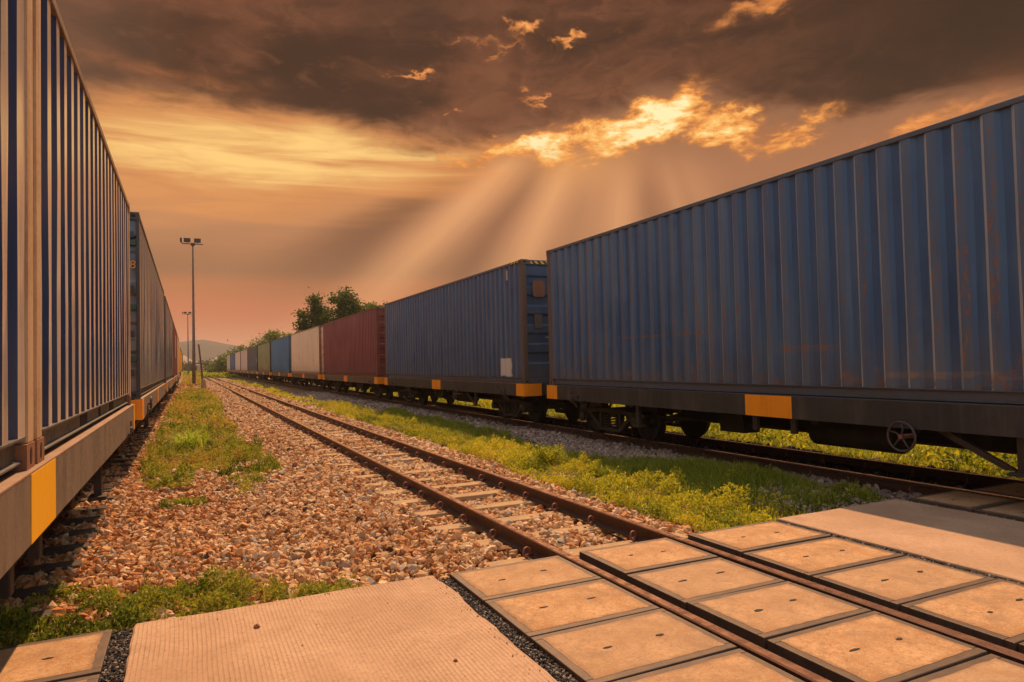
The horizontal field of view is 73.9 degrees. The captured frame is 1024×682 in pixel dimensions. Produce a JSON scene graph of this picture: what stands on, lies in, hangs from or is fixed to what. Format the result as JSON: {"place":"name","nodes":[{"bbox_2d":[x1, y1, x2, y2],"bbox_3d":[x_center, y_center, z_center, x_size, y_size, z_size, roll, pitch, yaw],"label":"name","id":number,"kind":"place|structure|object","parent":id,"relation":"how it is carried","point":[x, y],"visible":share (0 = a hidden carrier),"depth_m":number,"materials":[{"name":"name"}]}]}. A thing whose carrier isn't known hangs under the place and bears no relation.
{"place":"outdoors","nodes":[
{"label":"outdoors","id":0,"kind":"place"},
{"bbox_2d":[179,340,246,361],"bbox_3d":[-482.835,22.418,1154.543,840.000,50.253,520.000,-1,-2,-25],"label":"hill","id":1,"kind":"structure","parent":0,"point":[211,350],"depth_m":987.62,"materials":[{"name":"brown"}]},
{"bbox_2d":[123,575,556,681],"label":"concrete road","id":2,"kind":"structure","parent":0,"point":[428,631],"depth_m":3.74,"materials":[{"name":"beige concrete"}]},
{"bbox_2d":[23,372,946,642],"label":"gravel bed","id":3,"kind":"object","parent":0,"point":[303,390],"visible":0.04,"depth_m":10.23,"materials":[{"name":"brown gravel"}]},
{"bbox_2d":[4,582,66,599],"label":"sleeper","id":4,"kind":"object","parent":3,"relation":"on","point":[21,593],"visible":0.11,"depth_m":5.18,"materials":[{"name":"brown wood"}]},
{"bbox_2d":[14,557,81,581],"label":"sleeper","id":5,"kind":"object","parent":3,"relation":"on","point":[29,568],"visible":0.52,"depth_m":5.78,"materials":[{"name":"grey concrete"}]},
{"bbox_2d":[27,538,88,561],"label":"sleeper","id":6,"kind":"object","parent":3,"relation":"on","point":[52,550],"visible":0.18,"depth_m":6.39,"materials":[{"name":"grey concrete"}]},
{"bbox_2d":[43,523,99,543],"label":"sleeper","id":7,"kind":"object","parent":3,"relation":"on","point":[52,534],"visible":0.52,"depth_m":7.00,"materials":[{"name":"grey concrete"}]},
{"bbox_2d":[54,511,104,528],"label":"sleeper","id":8,"kind":"object","parent":3,"relation":"on","point":[65,521],"visible":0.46,"depth_m":7.59,"materials":[{"name":"grey concrete"}]},
{"bbox_2d":[14,377,180,575],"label":"rail","id":9,"kind":"object","parent":3,"relation":"on","point":[46,533],"visible":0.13,"depth_m":7.32,"materials":[{"name":"metal"}]},
{"bbox_2d":[0,404,134,598],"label":"flat wagon","id":10,"kind":"object","parent":9,"relation":"on","point":[36,499],"visible":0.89,"depth_m":3.54,"materials":[{"name":"metal"}]},
{"bbox_2d":[0,0,34,475],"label":"container","id":11,"kind":"object","parent":10,"relation":"on","point":[17,447],"visible":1,"depth_m":3.04,"materials":[{"name":"blue metal"}]},
{"bbox_2d":[32,0,130,463],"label":"container","id":12,"kind":"object","parent":10,"relation":"on","point":[81,299],"visible":0.87,"depth_m":4.49,"materials":[{"name":"blue metal"}]},
{"bbox_2d":[112,383,166,453],"bbox_3d":[-9.409,1.677,15.487,2.569,1.110,13.520,-1,-2,-25],"label":"flat wagon","id":13,"kind":"object","parent":9,"relation":"on","point":[146,403],"visible":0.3,"depth_m":11.86,"materials":[{"name":"metal"}]},
{"bbox_2d":[129,212,164,398],"bbox_3d":[-9.488,-0.325,15.530,2.443,2.896,12.197,-1,-2,-25],"label":"container","id":14,"kind":"object","parent":13,"relation":"on","point":[147,359],"visible":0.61,"depth_m":11.90,"materials":[{"name":"metal"}]},
{"bbox_2d":[130,220,136,390],"bbox_3d":[-6.359,-0.551,10.322,1.161,2.663,0.093,-1,-2,-25],"label":"door","id":15,"kind":"structure","parent":14,"relation":"in","point":[133,326],"depth_m":10.57,"materials":[{"name":"blue paint"}]},
{"bbox_2d":[156,378,174,405],"bbox_3d":[-15.208,2.166,27.668,2.559,1.110,13.520,-1,-2,-25],"label":"flat wagon","id":16,"kind":"object","parent":9,"relation":"on","point":[170,383],"visible":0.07,"depth_m":25.75,"materials":[{"name":"metal"}]},
{"bbox_2d":[164,296,172,381],"bbox_3d":[-15.282,0.164,27.714,2.443,2.896,12.197,-1,-2,-25],"label":"container","id":17,"kind":"object","parent":16,"relation":"on","point":[168,336],"visible":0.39,"depth_m":26.09,"materials":[{"name":"metal"}]},
{"bbox_2d":[172,375,178,389],"bbox_3d":[-21.002,2.655,39.852,2.559,1.110,13.520,-1,-2,-25],"label":"flat wagon","id":18,"kind":"object","parent":9,"relation":"on","point":[176,379],"visible":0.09,"depth_m":38.56,"materials":[{"name":"metal"}]},
{"bbox_2d":[173,322,176,376],"bbox_3d":[-21.075,0.653,39.898,2.446,2.896,12.197,-1,-2,-25],"label":"container","id":19,"kind":"object","parent":18,"relation":"on","point":[174,352],"visible":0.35,"depth_m":38.54,"materials":[{"name":"red metal"}]},
{"bbox_2d":[157,495,208,508],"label":"weeds","id":20,"kind":"object","parent":3,"relation":"on","point":[181,501],"visible":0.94,"depth_m":8.84,"materials":[{"name":"green plant"}]},
{"bbox_2d":[180,373,200,385],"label":"weeds","id":21,"kind":"object","parent":3,"relation":"on","point":[187,380],"visible":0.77,"depth_m":75.51,"materials":[{"name":"green plant"}]},
{"bbox_2d":[180,238,202,384],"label":"light mast","id":22,"kind":"object","parent":3,"relation":"on","point":[196,240],"visible":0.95,"depth_m":66.60,"materials":[{"name":"metal"}]},
{"bbox_2d":[164,425,219,448],"bbox_3d":[-7.185,2.104,14.830,1.688,0.602,1.549,-3,-2,44],"label":"grass tussock","id":23,"kind":"object","parent":3,"relation":"on","point":[189,439],"depth_m":14.84,"materials":[{"name":"green plant"}]},
{"bbox_2d":[155,387,238,437],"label":"weeds","id":24,"kind":"object","parent":3,"relation":"on","point":[204,399],"visible":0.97,"depth_m":25.72,"materials":[{"name":"green plant"}]},
{"bbox_2d":[133,416,283,490],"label":"weeds","id":25,"kind":"object","parent":3,"relation":"on","point":[150,461],"visible":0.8,"depth_m":12.52,"materials":[{"name":"green plant"}]},
{"bbox_2d":[182,370,241,377],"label":"weeds","id":26,"kind":"object","parent":3,"relation":"on","point":[217,375],"visible":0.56,"depth_m":122.28,"materials":[{"name":"green plant"}]},
{"bbox_2d":[172,380,269,395],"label":"ballast","id":27,"kind":"structure","parent":3,"relation":"on","point":[213,387],"depth_m":55.02,"materials":[{"name":"gravel"}]},
{"bbox_2d":[143,391,346,427],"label":"ballast","id":28,"kind":"structure","parent":3,"relation":"on","point":[235,406],"depth_m":26.23,"materials":[{"name":"gravel"}]},
{"bbox_2d":[227,380,324,404],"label":"weeds","id":29,"kind":"object","parent":3,"relation":"on","point":[273,390],"visible":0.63,"depth_m":41.23,"materials":[{"name":"green plant"}]},
{"bbox_2d":[90,416,487,493],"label":"ballast","id":30,"kind":"structure","parent":3,"relation":"on","point":[294,455],"depth_m":13.00,"materials":[{"name":"gravel"}]},
{"bbox_2d":[334,452,449,466],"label":"sleeper","id":31,"kind":"object","parent":30,"relation":"on","point":[387,462],"visible":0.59,"depth_m":11.74,"materials":[{"name":"concrete"}]},
{"bbox_2d":[287,424,343,432],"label":"sleeper","id":32,"kind":"object","parent":3,"relation":"on","point":[320,429],"visible":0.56,"depth_m":17.52,"materials":[{"name":"concrete"}]},
{"bbox_2d":[206,377,831,681],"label":"rail","id":33,"kind":"object","parent":32,"relation":"on","point":[514,538],"visible":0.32,"depth_m":5.99,"materials":[{"name":"metal"}]},
{"bbox_2d":[212,377,1023,664],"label":"rail","id":34,"kind":"object","parent":32,"relation":"on","point":[618,524],"visible":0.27,"depth_m":6.49,"materials":[{"name":"metal"}]},
{"bbox_2d":[0,458,707,645],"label":"ballast","id":35,"kind":"structure","parent":3,"relation":"on","point":[115,546],"depth_m":6.87,"materials":[{"name":"gravel"}]},
{"bbox_2d":[0,564,361,647],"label":"weeds","id":36,"kind":"object","parent":35,"relation":"on","point":[134,609],"visible":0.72,"depth_m":4.94,"materials":[{"name":"green plant"}]},
{"bbox_2d":[352,462,475,478],"bbox_3d":[-1.451,2.051,10.494,2.000,0.308,0.228,-1,-2,-25],"label":"sleeper","id":37,"kind":"object","parent":35,"relation":"on","point":[375,475],"visible":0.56,"depth_m":10.33,"materials":[{"name":"concrete"}]},
{"bbox_2d":[364,468,496,487],"bbox_3d":[-1.137,2.028,9.832,2.000,0.308,0.228,-1,-2,-26],"label":"sleeper","id":38,"kind":"object","parent":35,"relation":"on","point":[391,482],"visible":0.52,"depth_m":9.65,"materials":[{"name":"concrete"}]},
{"bbox_2d":[459,515,642,552],"bbox_3d":[0.403,1.902,6.619,2.000,0.308,0.228,-1,-2,-25],"label":"sleeper","id":39,"kind":"object","parent":35,"relation":"on","point":[589,526],"visible":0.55,"depth_m":6.60,"materials":[{"name":"concrete"}]},
{"bbox_2d":[484,530,687,566],"bbox_3d":[0.708,1.869,5.964,2.000,0.308,0.228,-1,-2,-25],"label":"sleeper","id":40,"kind":"object","parent":35,"relation":"on","point":[525,557],"visible":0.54,"depth_m":5.90,"materials":[{"name":"concrete"}]},
{"bbox_2d":[327,447,415,460],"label":"sleeper","id":41,"kind":"object","parent":3,"relation":"on","point":[395,455],"visible":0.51,"depth_m":12.42,"materials":[{"name":"concrete"}]},
{"bbox_2d":[282,391,509,432],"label":"grey ballast","id":42,"kind":"structure","parent":3,"relation":"on","point":[376,405],"depth_m":26.12,"materials":[{"name":"gravel"}]},
{"bbox_2d":[345,457,461,471],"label":"sleeper","id":43,"kind":"object","parent":3,"relation":"on","point":[396,467],"visible":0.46,"depth_m":10.98,"materials":[{"name":"concrete"}]},
{"bbox_2d":[380,473,521,495],"bbox_3d":[-0.807,1.995,9.195,2.000,0.308,0.228,-1,-2,-25],"label":"sleeper","id":44,"kind":"object","parent":3,"relation":"on","point":[479,483],"visible":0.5,"depth_m":9.17,"materials":[{"name":"concrete"}]},
{"bbox_2d":[391,480,542,506],"bbox_3d":[-0.525,1.974,8.578,2.000,0.308,0.228,-1,-2,-25],"label":"sleeper","id":45,"kind":"object","parent":3,"relation":"on","point":[467,496],"visible":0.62,"depth_m":8.49,"materials":[{"name":"concrete"}]},
{"bbox_2d":[407,492,570,518],"bbox_3d":[-0.221,1.954,7.925,2.000,0.308,0.228,-1,-2,-25],"label":"sleeper","id":46,"kind":"object","parent":3,"relation":"on","point":[441,511],"visible":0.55,"depth_m":7.85,"materials":[{"name":"concrete"}]},
{"bbox_2d":[427,503,602,532],"bbox_3d":[0.082,1.928,7.261,2.000,0.308,0.228,-1,-2,-25],"label":"sleeper","id":47,"kind":"object","parent":3,"relation":"on","point":[464,525],"visible":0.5,"depth_m":7.09,"materials":[{"name":"concrete"}]},
{"bbox_2d":[531,440,565,466],"bbox_3d":[0.597,1.910,11.389,0.584,0.508,0.642,-1,-2,-8],"label":"weed bush","id":48,"kind":"object","parent":3,"relation":"on","point":[545,453],"visible":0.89,"depth_m":11.27,"materials":[{"name":"green plant"}]},
{"bbox_2d":[316,399,802,532],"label":"weeds","id":49,"kind":"object","parent":3,"relation":"on","point":[657,509],"visible":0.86,"depth_m":8.97,"materials":[{"name":"green plant"}]},
{"bbox_2d":[369,406,891,518],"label":"grass","id":50,"kind":"structure","parent":3,"relation":"on","point":[698,468],"depth_m":9.41,"materials":[{"name":"green plant"}]},
{"bbox_2d":[239,376,1023,501],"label":"rail","id":51,"kind":"object","parent":3,"relation":"on","point":[891,484],"visible":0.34,"depth_m":10.62,"materials":[{"name":"metal"}]},
{"bbox_2d":[241,371,252,377],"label":"flat wagon","id":52,"kind":"object","parent":51,"relation":"on","point":[246,374],"visible":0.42,"depth_m":93.17,"materials":[{"name":"metal"}]},
{"bbox_2d":[241,349,247,370],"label":"container","id":53,"kind":"object","parent":52,"relation":"on","point":[244,360],"visible":0.36,"depth_m":93.48,"materials":[{"name":"white metal"}]},
{"bbox_2d":[248,371,270,379],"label":"flat wagon","id":54,"kind":"object","parent":51,"relation":"on","point":[255,374],"visible":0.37,"depth_m":81.37,"materials":[{"name":"metal"}]},
{"bbox_2d":[248,346,257,370],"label":"container","id":55,"kind":"object","parent":54,"relation":"on","point":[252,358],"visible":0.38,"depth_m":80.75,"materials":[{"name":"metal"}]},
{"bbox_2d":[258,371,288,381],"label":"flat wagon","id":56,"kind":"object","parent":51,"relation":"on","point":[266,375],"visible":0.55,"depth_m":68.29,"materials":[{"name":"metal"}]},
{"bbox_2d":[258,342,270,371],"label":"container","id":57,"kind":"object","parent":56,"relation":"on","point":[264,357],"visible":0.42,"depth_m":68.91,"materials":[{"name":"green metal"}]},
{"bbox_2d":[271,372,311,384],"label":"flat wagon","id":58,"kind":"object","parent":51,"relation":"on","point":[283,376],"visible":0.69,"depth_m":56.22,"materials":[{"name":"metal"}]},
{"bbox_2d":[271,335,290,372],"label":"container","id":59,"kind":"object","parent":58,"relation":"on","point":[280,354],"visible":0.46,"depth_m":56.42,"materials":[{"name":"blue metal"}]},
{"bbox_2d":[291,373,348,389],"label":"flat wagon","id":60,"kind":"object","parent":51,"relation":"on","point":[316,379],"visible":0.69,"depth_m":43.44,"materials":[{"name":"metal"}]},
{"bbox_2d":[291,325,323,373],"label":"container","id":61,"kind":"object","parent":60,"relation":"on","point":[307,351],"visible":0.53,"depth_m":43.77,"materials":[{"name":"white metal"}]},
{"bbox_2d":[323,374,418,399],"bbox_3d":[-7.044,2.195,33.836,2.559,1.037,13.520,-1,-2,-25],"label":"flat wagon","id":62,"kind":"object","parent":51,"relation":"on","point":[377,385],"visible":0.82,"depth_m":30.78,"materials":[{"name":"metal"}]},
{"bbox_2d":[323,307,385,376],"bbox_3d":[-7.061,0.251,33.906,2.443,2.896,12.197,-1,-2,-25],"label":"container","id":63,"kind":"object","parent":62,"relation":"on","point":[353,344],"visible":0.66,"depth_m":31.27,"materials":[{"name":"red metal"}]},
{"bbox_2d":[378,310,385,373],"bbox_3d":[-4.981,0.035,28.198,1.131,2.663,0.093,-1,-2,-25],"label":"door","id":64,"kind":"structure","parent":63,"relation":"in","point":[382,367],"depth_m":28.06,"materials":[{"name":"red paint"}]},
{"bbox_2d":[384,377,585,422],"bbox_3d":[-1.274,1.706,21.640,2.614,1.037,13.520,-1,-2,-25],"label":"flat wagon","id":65,"kind":"object","parent":51,"relation":"on","point":[508,399],"visible":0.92,"depth_m":17.93,"materials":[{"name":"metal"}]},
{"bbox_2d":[384,259,549,383],"bbox_3d":[-1.269,-0.238,21.721,2.448,2.896,12.197,-1,-2,-25],"label":"container","id":66,"kind":"object","parent":65,"relation":"on","point":[490,325],"visible":0.74,"depth_m":18.24,"materials":[{"name":"blue metal"}]},
{"bbox_2d":[525,265,549,378],"bbox_3d":[0.813,-0.455,16.014,1.131,2.663,0.093,-1,-2,-25],"label":"door","id":67,"kind":"structure","parent":66,"relation":"in","point":[538,338],"depth_m":15.93,"materials":[{"name":"blue paint"}]},
{"bbox_2d":[547,385,1023,477],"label":"flat wagon","id":68,"kind":"object","parent":51,"relation":"on","point":[904,426],"visible":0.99,"depth_m":8.57,"materials":[{"name":"metal"}]},
{"bbox_2d":[546,95,1023,403],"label":"container","id":69,"kind":"object","parent":68,"relation":"on","point":[892,268],"visible":0.99,"depth_m":8.21,"materials":[{"name":"blue metal"}]},
{"bbox_2d":[243,376,1023,487],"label":"rail","id":70,"kind":"object","parent":3,"relation":"on","point":[951,476],"visible":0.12,"depth_m":10.47,"materials":[{"name":"metal"}]},
{"bbox_2d":[475,424,922,516],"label":"grey ballast","id":71,"kind":"structure","parent":3,"relation":"on","point":[579,443],"depth_m":12.06,"materials":[{"name":"gravel"}]},
{"bbox_2d":[479,412,1012,489],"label":"oily ballast","id":72,"kind":"structure","parent":3,"relation":"on","point":[878,472],"depth_m":10.73,"materials":[{"name":"gravel"}]},
{"bbox_2d":[56,0,1023,346],"label":"sky","id":73,"kind":"structure","parent":0,"point":[388,151],"materials":[{"name":"orange"}]},
{"bbox_2d":[778,499,1023,584],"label":"concrete road","id":74,"kind":"structure","parent":0,"point":[983,544],"depth_m":5.76,"materials":[{"name":"beige concrete"}]},
{"label":"ground","id":75,"kind":"structure","parent":0,"visible":0},
{"bbox_2d":[207,350,230,372],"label":"tree","id":76,"kind":"object","parent":75,"relation":"on","point":[218,368],"visible":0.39,"depth_m":169.05,"materials":[{"name":"green plant"}]},
{"bbox_2d":[247,327,286,346],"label":"tree","id":77,"kind":"object","parent":75,"relation":"on","point":[269,336],"visible":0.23,"depth_m":141.46,"materials":[{"name":"green plant"}]},
{"bbox_2d":[291,287,334,333],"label":"tree","id":78,"kind":"object","parent":75,"relation":"on","point":[314,317],"visible":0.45,"depth_m":73.56,"materials":[{"name":"green plant"}]},
{"bbox_2d":[325,286,366,321],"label":"tree","id":79,"kind":"object","parent":75,"relation":"on","point":[345,303],"visible":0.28,"depth_m":75.59,"materials":[{"name":"green plant"}]},
{"bbox_2d":[326,386,1023,479],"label":"weeds","id":80,"kind":"object","parent":75,"relation":"on","point":[926,454],"visible":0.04,"depth_m":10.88,"materials":[{"name":"green plant"}]},
{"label":"crossing base","id":81,"kind":"structure","parent":0,"visible":0},
{"bbox_2d":[0,629,112,681],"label":"crossing panel","id":82,"kind":"object","parent":81,"relation":"on","point":[67,658],"visible":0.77,"depth_m":3.62,"materials":[{"name":"concrete"}]},
{"bbox_2d":[59,674,99,681],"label":"crossing panel","id":83,"kind":"object","parent":81,"relation":"on","point":[93,678],"visible":1,"depth_m":3.38,"materials":[{"name":"concrete"}]},
{"bbox_2d":[104,581,563,681],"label":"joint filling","id":84,"kind":"object","parent":81,"relation":"on","point":[500,629],"visible":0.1,"depth_m":3.73,"materials":[{"name":"black gravel"}]},
{"bbox_2d":[98,628,132,681],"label":"black chippings","id":85,"kind":"object","parent":84,"relation":"on","point":[115,659],"visible":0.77,"depth_m":3.66,"materials":[{"name":"black gravel"}]},
{"bbox_2d":[438,578,578,681],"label":"black chippings","id":86,"kind":"object","parent":84,"relation":"on","point":[510,634],"visible":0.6,"depth_m":3.83,"materials":[{"name":"black gravel"}]},
{"bbox_2d":[779,521,1019,583],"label":"black chippings","id":87,"kind":"object","parent":84,"relation":"on","point":[935,561],"visible":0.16,"depth_m":5.17,"materials":[{"name":"black gravel"}]},
{"bbox_2d":[449,555,601,605],"bbox_3d":[0.089,1.737,4.844,0.903,0.144,0.632,-1,-2,-25],"label":"crossing panel","id":88,"kind":"object","parent":81,"relation":"on","point":[482,585],"visible":0.66,"depth_m":4.79,"materials":[{"name":"concrete"}]},
{"bbox_2d":[485,579,659,640],"bbox_3d":[0.367,1.714,4.259,0.903,0.144,0.632,-1,-2,-25],"label":"crossing panel","id":89,"kind":"object","parent":81,"relation":"on","point":[528,616],"visible":0.7,"depth_m":4.21,"materials":[{"name":"concrete"}]},
{"bbox_2d":[531,608,736,681],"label":"crossing panel","id":90,"kind":"object","parent":81,"relation":"on","point":[613,650],"visible":0.77,"depth_m":3.62,"materials":[{"name":"concrete"}]},
{"bbox_2d":[579,538,717,581],"bbox_3d":[1.057,1.725,5.305,0.858,0.144,0.632,0,-2,-26],"label":"crossing panel","id":91,"kind":"object","parent":81,"relation":"on","point":[622,561],"visible":0.66,"depth_m":5.24,"materials":[{"name":"concrete"}]},
{"bbox_2d":[627,557,784,610],"bbox_3d":[1.335,1.708,4.720,0.858,0.144,0.632,-1,-2,-26],"label":"crossing panel","id":92,"kind":"object","parent":81,"relation":"on","point":[681,586],"visible":0.67,"depth_m":4.66,"materials":[{"name":"concrete"}]},
{"bbox_2d":[614,648,804,681],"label":"crossing panel","id":93,"kind":"object","parent":81,"relation":"on","point":[738,665],"visible":1,"depth_m":3.30,"materials":[{"name":"concrete"}]},
{"bbox_2d":[688,520,831,557],"bbox_3d":[2.107,1.719,5.804,1.003,0.144,0.632,0,-2,-25],"label":"crossing panel","id":94,"kind":"object","parent":81,"relation":"on","point":[739,541],"visible":0.68,"depth_m":5.73,"materials":[{"name":"concrete"}]},
{"bbox_2d":[687,581,871,649],"bbox_3d":[1.613,1.677,4.135,0.858,0.144,0.632,0,-2,-25],"label":"crossing panel","id":95,"kind":"object","parent":81,"relation":"on","point":[760,616],"visible":0.69,"depth_m":4.06,"materials":[{"name":"concrete"}]},
{"bbox_2d":[743,536,904,580],"bbox_3d":[2.385,1.700,5.219,1.003,0.144,0.632,0,-2,-25],"label":"crossing panel","id":96,"kind":"object","parent":81,"relation":"on","point":[807,560],"visible":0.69,"depth_m":5.16,"materials":[{"name":"concrete"}]},
{"bbox_2d":[767,611,986,681],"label":"crossing panel","id":97,"kind":"object","parent":81,"relation":"on","point":[873,646],"visible":0.76,"depth_m":3.49,"materials":[{"name":"concrete"}]},
{"bbox_2d":[812,556,994,611],"bbox_3d":[2.663,1.676,4.634,1.003,0.144,0.632,0,-2,-25],"label":"crossing panel","id":98,"kind":"object","parent":81,"relation":"on","point":[895,583],"visible":0.66,"depth_m":4.57,"materials":[{"name":"concrete"}]},
{"bbox_2d":[901,578,1023,651],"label":"crossing panel","id":99,"kind":"object","parent":81,"relation":"on","point":[991,611],"visible":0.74,"depth_m":4.00,"materials":[{"name":"concrete"}]},
{"bbox_2d":[909,490,1017,512],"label":"crossing panel","id":100,"kind":"object","parent":81,"relation":"on","point":[963,501],"visible":0.61,"depth_m":6.95,"materials":[{"name":"concrete"}]},
{"bbox_2d":[909,654,1023,681],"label":"crossing panel","id":101,"kind":"object","parent":81,"relation":"on","point":[990,668],"visible":1,"depth_m":3.23,"materials":[{"name":"concrete"}]},
{"bbox_2d":[972,482,1023,497],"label":"crossing panel","id":102,"kind":"object","parent":81,"relation":"on","point":[1015,489],"visible":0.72,"depth_m":7.43,"materials":[{"name":"concrete"}]},
{"bbox_2d":[974,501,1023,521],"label":"crossing panel","id":103,"kind":"object","parent":81,"relation":"on","point":[1013,510],"visible":0.61,"depth_m":6.47,"materials":[{"name":"concrete"}]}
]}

